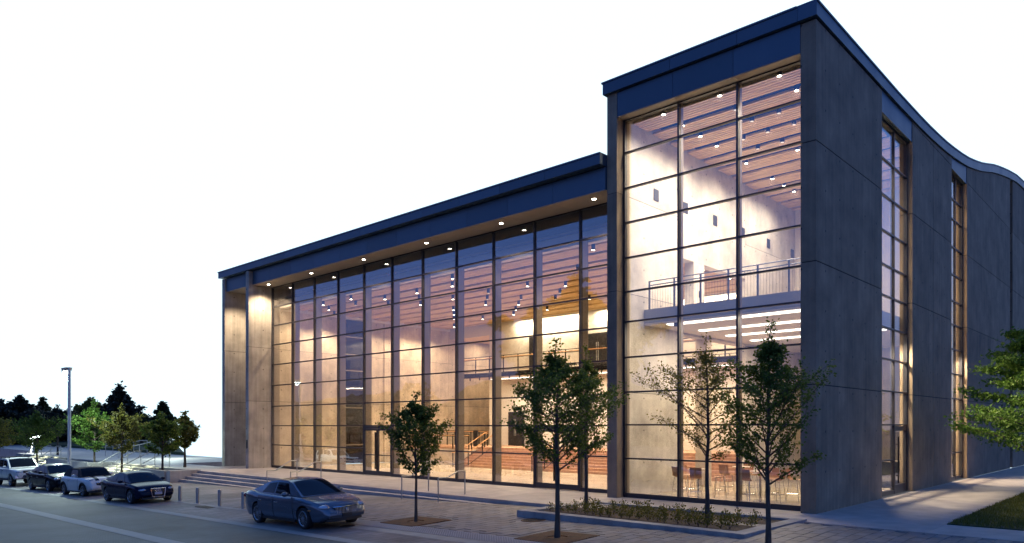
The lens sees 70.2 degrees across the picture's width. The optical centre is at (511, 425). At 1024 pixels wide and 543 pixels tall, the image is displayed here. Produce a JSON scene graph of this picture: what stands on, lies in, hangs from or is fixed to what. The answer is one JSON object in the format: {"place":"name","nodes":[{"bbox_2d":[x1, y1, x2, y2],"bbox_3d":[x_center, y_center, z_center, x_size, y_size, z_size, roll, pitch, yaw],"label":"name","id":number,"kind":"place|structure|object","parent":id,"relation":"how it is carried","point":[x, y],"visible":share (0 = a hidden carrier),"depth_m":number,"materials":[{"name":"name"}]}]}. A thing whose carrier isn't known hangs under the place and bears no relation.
{"place":"outdoors","nodes":[
{"label":"outdoors","id":0,"kind":"place"},
{"bbox_2d":[16,440,183,454],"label":"lawn","id":1,"kind":"structure","parent":0,"point":[179,451],"depth_m":81.47,"materials":[{"name":"plant"}]},
{"bbox_2d":[36,396,51,410],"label":"dark tree","id":2,"kind":"object","parent":1,"relation":"on","point":[43,403],"visible":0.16,"depth_m":103.72,"materials":[{"name":"green plant"}]},
{"bbox_2d":[7,426,117,444],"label":"hedge","id":3,"kind":"object","parent":1,"relation":"on","point":[65,438],"visible":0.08,"depth_m":100.53,"materials":[{"name":"green plant"}]},
{"bbox_2d":[60,397,104,441],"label":"dark tree","id":4,"kind":"object","parent":1,"relation":"on","point":[85,405],"visible":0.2,"depth_m":95.05,"materials":[{"name":"green plant"}]},
{"bbox_2d":[99,380,150,441],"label":"evergreen tree","id":5,"kind":"object","parent":1,"relation":"on","point":[116,398],"visible":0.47,"depth_m":91.42,"materials":[{"name":"green plant"}]},
{"bbox_2d":[116,413,154,442],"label":"dark tree","id":6,"kind":"object","parent":1,"relation":"on","point":[146,419],"visible":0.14,"depth_m":89.05,"materials":[{"name":"green plant"}]},
{"bbox_2d":[147,401,176,442],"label":"evergreen tree","id":7,"kind":"object","parent":1,"relation":"on","point":[163,406],"visible":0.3,"depth_m":83.63,"materials":[{"name":"green plant"}]},
{"bbox_2d":[0,444,244,466],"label":"terrace","id":8,"kind":"structure","parent":0,"point":[8,451],"depth_m":66.26,"materials":[{"name":"concrete"}]},
{"bbox_2d":[0,398,34,436],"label":"dark tree","id":9,"kind":"object","parent":8,"relation":"on","point":[14,414],"visible":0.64,"depth_m":97.27,"materials":[{"name":"green plant"}]},
{"bbox_2d":[1,394,48,442],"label":"dark tree","id":10,"kind":"object","parent":8,"relation":"on","point":[22,404],"visible":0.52,"depth_m":99.33,"materials":[{"name":"green plant"}]},
{"bbox_2d":[0,488,346,542],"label":"road","id":11,"kind":"structure","parent":0,"point":[16,526],"depth_m":22.54,"materials":[{"name":"grey asphalt"}]},
{"bbox_2d":[0,503,182,542],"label":"paving band","id":12,"kind":"object","parent":11,"relation":"on","point":[122,531],"depth_m":22.69,"materials":[{"name":"grey concrete"}]},
{"bbox_2d":[16,452,818,517],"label":"terrace","id":13,"kind":"structure","parent":0,"point":[513,495],"depth_m":30.84,"materials":[{"name":"concrete"}]},
{"bbox_2d":[31,404,80,454],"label":"street tree","id":14,"kind":"object","parent":13,"relation":"on","point":[55,411],"visible":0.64,"depth_m":64.75,"materials":[{"name":"green plant"}]},
{"bbox_2d":[163,410,199,466],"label":"street tree","id":15,"kind":"object","parent":13,"relation":"on","point":[189,436],"visible":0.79,"depth_m":45.74,"materials":[{"name":"green plant"}]},
{"bbox_2d":[217,0,1023,513],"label":"concert hall","id":16,"kind":"structure","parent":13,"relation":"on","point":[817,182],"depth_m":31.20,"materials":[{"name":"concrete"}]},
{"bbox_2d":[364,429,376,474],"bbox_3d":[-7.507,1.383,38.567,1.160,2.435,0.205,0,0,43],"label":"door","id":17,"kind":"structure","parent":16,"relation":"in","point":[369,472],"depth_m":38.72,"materials":[{"name":"grey"}]},
{"bbox_2d":[376,429,390,475],"bbox_3d":[-6.644,1.383,37.763,1.160,2.435,0.205,0,0,43],"label":"door","id":18,"kind":"structure","parent":16,"relation":"in","point":[382,473],"depth_m":38.04,"materials":[{"name":"grey metal"}]},
{"bbox_2d":[509,413,515,445],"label":"door","id":19,"kind":"structure","parent":16,"relation":"in","point":[512,438],"depth_m":51.89,"materials":[{"name":"grey"}]},
{"bbox_2d":[515,413,522,445],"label":"door","id":20,"kind":"structure","parent":16,"relation":"in","point":[519,440],"depth_m":51.50,"materials":[{"name":"grey"}]},
{"bbox_2d":[535,430,555,488],"bbox_3d":[1.382,1.383,30.284,1.160,2.435,0.205,0,0,43],"label":"door","id":21,"kind":"structure","parent":16,"relation":"in","point":[537,484],"depth_m":30.44,"materials":[{"name":"grey"}]},
{"bbox_2d":[555,430,578,490],"bbox_3d":[2.245,1.383,29.480,1.160,2.435,0.205,0,0,43],"label":"door","id":22,"kind":"structure","parent":16,"relation":"in","point":[562,486],"depth_m":29.42,"materials":[{"name":"grey"}]},
{"bbox_2d":[588,334,597,364],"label":"door","id":23,"kind":"structure","parent":16,"relation":"in","point":[592,339],"depth_m":47.02,"materials":[{"name":"grey"}]},
{"bbox_2d":[598,333,606,364],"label":"door","id":24,"kind":"structure","parent":16,"relation":"in","point":[602,338],"depth_m":46.54,"materials":[{"name":"grey"}]},
{"bbox_2d":[671,466,687,496],"bbox_3d":[6.074,2.046,26.433,0.466,1.151,0.441,0,0,-16],"label":"bar stool","id":25,"kind":"object","parent":16,"relation":"on","point":[674,471],"visible":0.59,"depth_m":26.35,"materials":[{"name":"brown"}]},
{"bbox_2d":[683,465,695,496],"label":"bar stool","id":26,"kind":"object","parent":16,"relation":"on","point":[685,471],"visible":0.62,"depth_m":27.33,"materials":[{"name":"brown metal"}]},
{"bbox_2d":[689,467,702,497],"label":"bar stool","id":27,"kind":"object","parent":16,"relation":"on","point":[695,473],"visible":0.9,"depth_m":25.75,"materials":[{"name":"brown metal"}]},
{"bbox_2d":[688,468,704,497],"bbox_3d":[6.791,2.095,26.532,0.750,1.050,0.750,0,0,43],"label":"bar table","id":28,"kind":"object","parent":16,"relation":"on","point":[698,488],"visible":0.5,"depth_m":26.51,"materials":[{"name":"beige laminate"}]},
{"bbox_2d":[713,466,726,498],"bbox_3d":[7.551,2.046,26.379,0.466,1.151,0.441,0,0,10],"label":"bar stool","id":29,"kind":"object","parent":16,"relation":"on","point":[723,476],"visible":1,"depth_m":26.36,"materials":[{"name":"brown metal"}]},
{"bbox_2d":[718,464,734,493],"bbox_3d":[8.218,2.046,27.919,0.466,1.151,0.441,0,0,-39],"label":"bar stool","id":30,"kind":"object","parent":16,"relation":"on","point":[721,469],"visible":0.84,"depth_m":27.86,"materials":[{"name":"brown metal"}]},
{"bbox_2d":[735,468,748,501],"bbox_3d":[8.024,2.046,25.379,0.466,1.151,0.441,0,0,30],"label":"bar stool","id":31,"kind":"object","parent":16,"relation":"on","point":[746,492],"visible":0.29,"depth_m":25.29,"materials":[{"name":"silver metal"}]},
{"bbox_2d":[743,464,753,491],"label":"bar stool","id":32,"kind":"object","parent":16,"relation":"on","point":[751,469],"visible":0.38,"depth_m":28.68,"materials":[{"name":"brown metal"}]},
{"bbox_2d":[742,469,756,501],"bbox_3d":[8.011,2.046,24.763,0.466,1.151,0.441,0,0,-39],"label":"bar stool","id":33,"kind":"object","parent":16,"relation":"on","point":[745,475],"visible":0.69,"depth_m":24.59,"materials":[{"name":"brown metal"}]},
{"bbox_2d":[747,468,762,495],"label":"bar stool","id":34,"kind":"object","parent":16,"relation":"on","point":[752,481],"visible":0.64,"depth_m":27.53,"materials":[{"name":"brown metal"}]},
{"bbox_2d":[750,470,771,501],"bbox_3d":[8.573,2.095,25.144,0.750,1.050,0.750,0,0,43],"label":"bar table","id":35,"kind":"object","parent":16,"relation":"on","point":[760,489],"visible":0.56,"depth_m":25.12,"materials":[{"name":"beige laminate"}]},
{"bbox_2d":[764,468,779,500],"bbox_3d":[9.098,2.046,25.492,0.441,1.151,0.466,0,0,32],"label":"bar stool","id":36,"kind":"object","parent":16,"relation":"on","point":[773,473],"visible":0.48,"depth_m":25.58,"materials":[{"name":"brown metal"}]},
{"bbox_2d":[770,469,785,503],"bbox_3d":[9.021,2.046,24.727,0.466,1.151,0.441,0,0,45],"label":"bar stool","id":37,"kind":"object","parent":16,"relation":"on","point":[779,486],"visible":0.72,"depth_m":24.69,"materials":[{"name":"brown metal"}]},
{"bbox_2d":[786,468,800,501],"bbox_3d":[9.730,2.046,25.157,0.466,1.151,0.441,0,0,36],"label":"bar stool","id":38,"kind":"object","parent":16,"relation":"on","point":[789,477],"visible":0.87,"depth_m":25.19,"materials":[{"name":"brown metal"}]},
{"bbox_2d":[895,426,906,489],"bbox_3d":[15.245,1.235,28.542,0.190,2.450,1.601,0,0,43],"label":"door","id":39,"kind":"structure","parent":16,"relation":"in","point":[897,428],"depth_m":29.07,"materials":[{"name":"grey"}]},
{"bbox_2d":[0,479,1012,542],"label":"plaza","id":40,"kind":"structure","parent":0,"point":[496,519],"depth_m":20.57,"materials":[{"name":"grey concrete"}]},
{"bbox_2d":[0,417,23,448],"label":"street tree","id":41,"kind":"object","parent":40,"relation":"on","point":[5,440],"visible":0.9,"depth_m":64.19,"materials":[{"name":"green plant"}]},
{"bbox_2d":[0,455,40,485],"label":"parked car","id":42,"kind":"object","parent":40,"relation":"on","point":[13,469],"visible":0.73,"depth_m":43.47,"materials":[{"name":"white paint"}]},
{"bbox_2d":[7,410,67,463],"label":"street tree","id":43,"kind":"object","parent":40,"relation":"on","point":[36,423],"visible":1,"depth_m":58.01,"materials":[{"name":"green plant"}]},
{"bbox_2d":[32,456,48,464],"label":"steps","id":44,"kind":"structure","parent":40,"relation":"on","point":[40,461],"depth_m":62.07,"materials":[{"name":"concrete"}]},
{"bbox_2d":[25,463,72,491],"bbox_3d":[-24.729,2.750,39.501,4.612,1.400,2.074,-1,1,40],"label":"parked car","id":45,"kind":"object","parent":40,"relation":"on","point":[48,477],"visible":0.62,"depth_m":38.75,"materials":[{"name":"black paint"}]},
{"bbox_2d":[61,367,71,464],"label":"street lamp","id":46,"kind":"object","parent":40,"relation":"on","point":[66,370],"visible":0.69,"depth_m":46.73,"materials":[{"name":"grey metal"}]},
{"bbox_2d":[46,458,112,467],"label":"planter","id":47,"kind":"object","parent":40,"relation":"on","point":[76,462],"visible":0.33,"depth_m":52.92,"materials":[{"name":"concrete"}]},
{"bbox_2d":[60,466,113,495],"bbox_3d":[-20.661,2.679,35.657,3.549,1.343,1.938,-1,1,39],"label":"parked car","id":48,"kind":"object","parent":40,"relation":"on","point":[84,481],"visible":0.83,"depth_m":34.98,"materials":[{"name":"white paint"}]},
{"bbox_2d":[58,399,119,461],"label":"street tree","id":49,"kind":"object","parent":40,"relation":"on","point":[92,411],"visible":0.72,"depth_m":51.59,"materials":[{"name":"green plant"}]},
{"bbox_2d":[91,451,127,465],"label":"handrail","id":50,"kind":"object","parent":40,"relation":"on","point":[109,457],"visible":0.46,"depth_m":50.16,"materials":[{"name":"silver metal"}]},
{"bbox_2d":[86,403,150,472],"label":"street tree","id":51,"kind":"object","parent":40,"relation":"on","point":[130,425],"visible":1,"depth_m":47.21,"materials":[{"name":"green plant"}]},
{"bbox_2d":[103,451,140,466],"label":"handrail","id":52,"kind":"object","parent":40,"relation":"on","point":[123,457],"visible":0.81,"depth_m":48.67,"materials":[{"name":"silver metal"}]},
{"bbox_2d":[105,464,149,474],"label":"steps","id":53,"kind":"structure","parent":40,"relation":"on","point":[115,468],"depth_m":49.28,"materials":[{"name":"concrete"}]},
{"bbox_2d":[17,481,246,510],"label":"paving band","id":54,"kind":"object","parent":40,"relation":"on","point":[194,503],"depth_m":28.82,"materials":[{"name":"grey concrete"}]},
{"bbox_2d":[100,471,173,503],"bbox_3d":[-16.213,2.599,31.472,4.204,1.286,1.971,-1,1,41],"label":"parked car","id":55,"kind":"object","parent":40,"relation":"on","point":[132,487],"visible":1,"depth_m":30.60,"materials":[{"name":"blue paint"}]},
{"bbox_2d":[130,454,169,470],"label":"handrail","id":56,"kind":"object","parent":40,"relation":"on","point":[148,460],"visible":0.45,"depth_m":45.00,"materials":[{"name":"silver metal"}]},
{"bbox_2d":[139,467,189,480],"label":"planter","id":57,"kind":"object","parent":40,"relation":"on","point":[159,472],"visible":0.3,"depth_m":43.19,"materials":[{"name":"concrete"}]},
{"bbox_2d":[138,411,189,469],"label":"street tree","id":58,"kind":"object","parent":57,"relation":"in","point":[155,434],"visible":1,"depth_m":43.55,"materials":[{"name":"green plant"}]},
{"bbox_2d":[178,486,181,500],"bbox_3d":[-13.979,2.877,30.646,0.210,0.687,0.207,0,0,43],"label":"bollard","id":59,"kind":"object","parent":40,"relation":"on","point":[179,493],"visible":0.93,"depth_m":30.60,"materials":[{"name":"silver metal"}]},
{"bbox_2d":[166,469,199,482],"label":"cheek wall","id":60,"kind":"structure","parent":40,"relation":"on","point":[173,476],"depth_m":41.64,"materials":[{"name":"concrete"}]},
{"bbox_2d":[0,486,371,542],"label":"paving band","id":61,"kind":"object","parent":40,"relation":"on","point":[259,527],"visible":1,"depth_m":23.70,"materials":[{"name":"grey concrete"}]},
{"bbox_2d":[196,487,198,502],"bbox_3d":[-12.736,2.846,29.487,0.210,0.687,0.207,0,0,43],"label":"bollard","id":62,"kind":"object","parent":40,"relation":"on","point":[197,494],"visible":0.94,"depth_m":29.43,"materials":[{"name":"silver metal"}]},
{"bbox_2d":[218,489,221,505],"bbox_3d":[-11.309,2.811,28.158,0.210,0.687,0.207,0,0,43],"label":"bollard","id":63,"kind":"object","parent":40,"relation":"on","point":[219,497],"visible":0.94,"depth_m":28.10,"materials":[{"name":"silver metal"}]},
{"bbox_2d":[241,492,245,508],"bbox_3d":[-9.919,2.777,26.862,0.210,0.687,0.207,0,0,43],"label":"bollard","id":64,"kind":"object","parent":40,"relation":"on","point":[242,501],"visible":0.94,"depth_m":26.81,"materials":[{"name":"silver metal"}]},
{"bbox_2d":[266,460,296,482],"bbox_3d":[-11.176,2.386,35.415,0.048,1.380,1.648,0,0,43],"label":"handrail","id":65,"kind":"object","parent":40,"relation":"on","point":[278,468],"visible":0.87,"depth_m":35.25,"materials":[{"name":"silver metal"}]},
{"bbox_2d":[243,476,364,528],"bbox_3d":[-6.466,2.297,22.564,4.690,1.408,2.113,-1,1,43],"label":"parked car","id":66,"kind":"object","parent":40,"relation":"on","point":[306,502],"visible":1,"depth_m":21.67,"materials":[{"name":"silver metal"}]},
{"bbox_2d":[290,461,321,477],"bbox_3d":[-9.603,2.366,33.949,0.048,1.340,1.648,0,0,43],"label":"handrail","id":67,"kind":"object","parent":40,"relation":"on","point":[308,466],"visible":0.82,"depth_m":34.05,"materials":[{"name":"silver metal"}]},
{"bbox_2d":[179,472,539,506],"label":"steps","id":68,"kind":"structure","parent":40,"relation":"on","point":[219,479],"depth_m":36.74,"materials":[{"name":"concrete"}]},
{"bbox_2d":[320,522,494,542],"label":"paving band","id":69,"kind":"object","parent":40,"relation":"on","point":[455,539],"visible":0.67,"depth_m":19.48,"materials":[{"name":"grey concrete"}]},
{"bbox_2d":[401,469,428,499],"bbox_3d":[-3.811,2.289,28.723,0.048,1.187,1.398,0,0,43],"label":"handrail","id":70,"kind":"object","parent":40,"relation":"on","point":[411,475],"visible":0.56,"depth_m":28.39,"materials":[{"name":"silver metal"}]},
{"bbox_2d":[335,519,542,542],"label":"tactile strip","id":71,"kind":"object","parent":40,"relation":"on","point":[470,535],"visible":0.94,"depth_m":19.48,"materials":[{"name":"grey concrete"}]},
{"bbox_2d":[380,516,450,526],"bbox_3d":[-2.878,2.876,21.832,1.540,0.044,1.540,-1,1,43],"label":"tree grate","id":72,"kind":"object","parent":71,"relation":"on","point":[420,522],"visible":0.94,"depth_m":21.73,"materials":[{"name":"metal"}]},
{"bbox_2d":[375,390,456,521],"bbox_3d":[-2.923,0.910,21.806,2.500,3.945,2.205,0,0,43],"label":"street tree","id":73,"kind":"object","parent":72,"relation":"on","point":[422,423],"visible":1,"depth_m":21.63,"materials":[{"name":"green plant"}]},
{"bbox_2d":[438,470,465,501],"bbox_3d":[-2.253,2.272,27.271,0.048,1.151,1.398,0,0,43],"label":"handrail","id":74,"kind":"object","parent":40,"relation":"on","point":[451,475],"visible":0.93,"depth_m":27.58,"materials":[{"name":"silver metal"}]},
{"bbox_2d":[521,518,545,521],"bbox_3d":[0.622,2.761,21.277,0.734,0.023,0.734,-1,1,43],"label":"manhole cover","id":75,"kind":"object","parent":40,"relation":"on","point":[531,520],"visible":1,"depth_m":21.20,"materials":[{"name":"metal"}]},
{"bbox_2d":[514,530,599,542],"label":"tree grate","id":76,"kind":"object","parent":40,"relation":"on","point":[548,537],"visible":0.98,"depth_m":17.98,"materials":[{"name":"metal"}]},
{"bbox_2d":[497,334,629,537],"bbox_3d":[1.033,0.250,17.953,3.240,5.071,3.444,0,0,43],"label":"street tree","id":77,"kind":"object","parent":76,"relation":"on","point":[555,374],"visible":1,"depth_m":17.83,"materials":[{"name":"green plant"}]},
{"bbox_2d":[517,501,806,538],"bbox_3d":[4.067,2.768,21.101,7.420,0.405,3.860,0,0,43],"label":"planter","id":78,"kind":"object","parent":40,"relation":"on","point":[735,531],"visible":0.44,"depth_m":19.92,"materials":[{"name":"concrete"}]},
{"bbox_2d":[553,343,628,508],"bbox_3d":[2.361,0.005,23.097,2.317,5.231,2.329,0,0,-7],"label":"street tree","id":79,"kind":"object","parent":78,"relation":"on","point":[587,365],"visible":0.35,"depth_m":22.95,"materials":[{"name":"green plant"}]},
{"bbox_2d":[588,503,598,514],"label":"shrub","id":80,"kind":"object","parent":78,"relation":"on","point":[593,507],"visible":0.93,"depth_m":21.42,"materials":[{"name":"green plant"}]},
{"bbox_2d":[586,497,601,508],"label":"shrub","id":81,"kind":"object","parent":78,"relation":"on","point":[592,503],"visible":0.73,"depth_m":22.30,"materials":[{"name":"green plant"}]},
{"bbox_2d":[600,505,617,516],"bbox_3d":[2.791,2.434,20.887,0.503,0.400,0.457,0,0,21],"label":"shrub","id":82,"kind":"object","parent":78,"relation":"on","point":[608,511],"visible":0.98,"depth_m":20.86,"materials":[{"name":"green plant"}]},
{"bbox_2d":[614,510,626,517],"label":"shrub","id":83,"kind":"object","parent":78,"relation":"on","point":[621,514],"visible":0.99,"depth_m":20.68,"materials":[{"name":"green plant"}]},
{"bbox_2d":[630,500,642,509],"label":"shrub","id":84,"kind":"object","parent":78,"relation":"on","point":[637,504],"visible":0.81,"depth_m":22.34,"materials":[{"name":"green plant"}]},
{"bbox_2d":[631,507,645,518],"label":"shrub","id":85,"kind":"object","parent":78,"relation":"on","point":[637,515],"visible":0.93,"depth_m":20.34,"materials":[{"name":"green plant"}]},
{"bbox_2d":[638,503,651,514],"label":"shrub","id":86,"kind":"object","parent":78,"relation":"on","point":[644,507],"visible":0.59,"depth_m":21.16,"materials":[{"name":"green plant"}]},
{"bbox_2d":[639,506,656,519],"bbox_3d":[3.717,2.420,20.162,0.483,0.426,0.483,0,0,-24],"label":"shrub","id":87,"kind":"object","parent":78,"relation":"on","point":[647,511],"visible":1,"depth_m":20.15,"materials":[{"name":"green plant"}]},
{"bbox_2d":[650,509,665,521],"bbox_3d":[3.976,2.450,19.910,0.389,0.363,0.415,0,0,31],"label":"shrub","id":88,"kind":"object","parent":78,"relation":"on","point":[658,514],"visible":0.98,"depth_m":19.91,"materials":[{"name":"green plant"}]},
{"bbox_2d":[657,506,673,517],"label":"shrub","id":89,"kind":"object","parent":78,"relation":"on","point":[664,512],"visible":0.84,"depth_m":20.59,"materials":[{"name":"green plant"}]},
{"bbox_2d":[669,509,685,523],"bbox_3d":[4.427,2.418,19.458,0.452,0.432,0.541,0,0,0],"label":"shrub","id":90,"kind":"object","parent":78,"relation":"on","point":[677,515],"visible":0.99,"depth_m":19.43,"materials":[{"name":"green plant"}]},
{"bbox_2d":[670,502,686,512],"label":"shrub","id":91,"kind":"object","parent":78,"relation":"on","point":[676,506],"visible":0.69,"depth_m":21.42,"materials":[{"name":"green plant"}]},
{"bbox_2d":[625,332,748,521],"bbox_3d":[4.887,0.022,20.386,3.382,5.198,4.740,0,0,-3],"label":"street tree","id":92,"kind":"object","parent":78,"relation":"on","point":[705,359],"visible":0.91,"depth_m":19.90,"materials":[{"name":"green plant"}]},
{"bbox_2d":[683,513,694,524],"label":"shrub","id":93,"kind":"object","parent":78,"relation":"on","point":[689,519],"visible":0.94,"depth_m":19.21,"materials":[{"name":"green plant"}]},
{"bbox_2d":[690,514,705,525],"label":"shrub","id":94,"kind":"object","parent":78,"relation":"on","point":[697,520],"visible":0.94,"depth_m":18.93,"materials":[{"name":"green plant"}]},
{"bbox_2d":[690,507,707,520],"bbox_3d":[5.126,2.418,19.844,0.519,0.433,0.472,0,0,-4],"label":"shrub","id":95,"kind":"object","parent":78,"relation":"on","point":[699,513],"visible":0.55,"depth_m":19.82,"materials":[{"name":"green plant"}]},
{"bbox_2d":[699,515,714,526],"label":"shrub","id":96,"kind":"object","parent":78,"relation":"on","point":[707,523],"visible":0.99,"depth_m":18.70,"materials":[{"name":"green plant"}]},
{"bbox_2d":[704,510,719,521],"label":"shrub","id":97,"kind":"object","parent":78,"relation":"on","point":[711,516],"visible":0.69,"depth_m":19.64,"materials":[{"name":"green plant"}]},
{"bbox_2d":[711,511,726,528],"bbox_3d":[5.321,2.398,18.570,0.473,0.474,0.473,0,0,-21],"label":"shrub","id":98,"kind":"object","parent":78,"relation":"on","point":[720,520],"visible":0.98,"depth_m":18.53,"materials":[{"name":"green plant"}]},
{"bbox_2d":[720,512,738,528],"bbox_3d":[5.514,2.408,18.395,0.440,0.454,0.528,0,0,-12],"label":"shrub","id":99,"kind":"object","parent":78,"relation":"on","point":[730,518],"visible":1,"depth_m":18.40,"materials":[{"name":"green plant"}]},
{"bbox_2d":[724,513,743,523],"bbox_3d":[5.874,2.451,19.136,0.530,0.362,0.442,0,0,2],"label":"shrub","id":100,"kind":"object","parent":78,"relation":"on","point":[738,515],"visible":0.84,"depth_m":19.13,"materials":[{"name":"green plant"}]},
{"bbox_2d":[732,507,745,520],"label":"shrub","id":101,"kind":"object","parent":78,"relation":"on","point":[738,510],"visible":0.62,"depth_m":20.09,"materials":[{"name":"green plant"}]},
{"bbox_2d":[743,514,758,526],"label":"shrub","id":102,"kind":"object","parent":78,"relation":"on","point":[752,520],"visible":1,"depth_m":18.80,"materials":[{"name":"green plant"}]},
{"bbox_2d":[749,509,762,520],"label":"shrub","id":103,"kind":"object","parent":78,"relation":"on","point":[754,511],"visible":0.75,"depth_m":19.78,"materials":[{"name":"green plant"}]},
{"bbox_2d":[712,317,836,542],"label":"street tree","id":104,"kind":"object","parent":40,"relation":"on","point":[766,377],"visible":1,"depth_m":15.95,"materials":[{"name":"green plant"}]},
{"bbox_2d":[0,0,1023,475],"label":"sky","id":105,"kind":"structure","parent":0,"point":[150,150],"materials":[{"name":"white"}]},
{"bbox_2d":[800,465,1023,534],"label":"side walk","id":106,"kind":"structure","parent":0,"point":[925,510],"depth_m":23.89,"materials":[{"name":"concrete"}]},
{"bbox_2d":[925,525,1023,542],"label":"front walk","id":107,"kind":"structure","parent":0,"point":[989,534],"depth_m":17.70,"materials":[{"name":"concrete"}]},
{"bbox_2d":[947,492,1023,530],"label":"lawn","id":108,"kind":"structure","parent":0,"point":[988,526],"depth_m":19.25,"materials":[{"name":"plant"}]},
{"bbox_2d":[939,326,1023,451],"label":"side tree","id":109,"kind":"object","parent":108,"relation":"on","point":[1013,362],"visible":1,"depth_m":27.71,"materials":[{"name":"green plant"}]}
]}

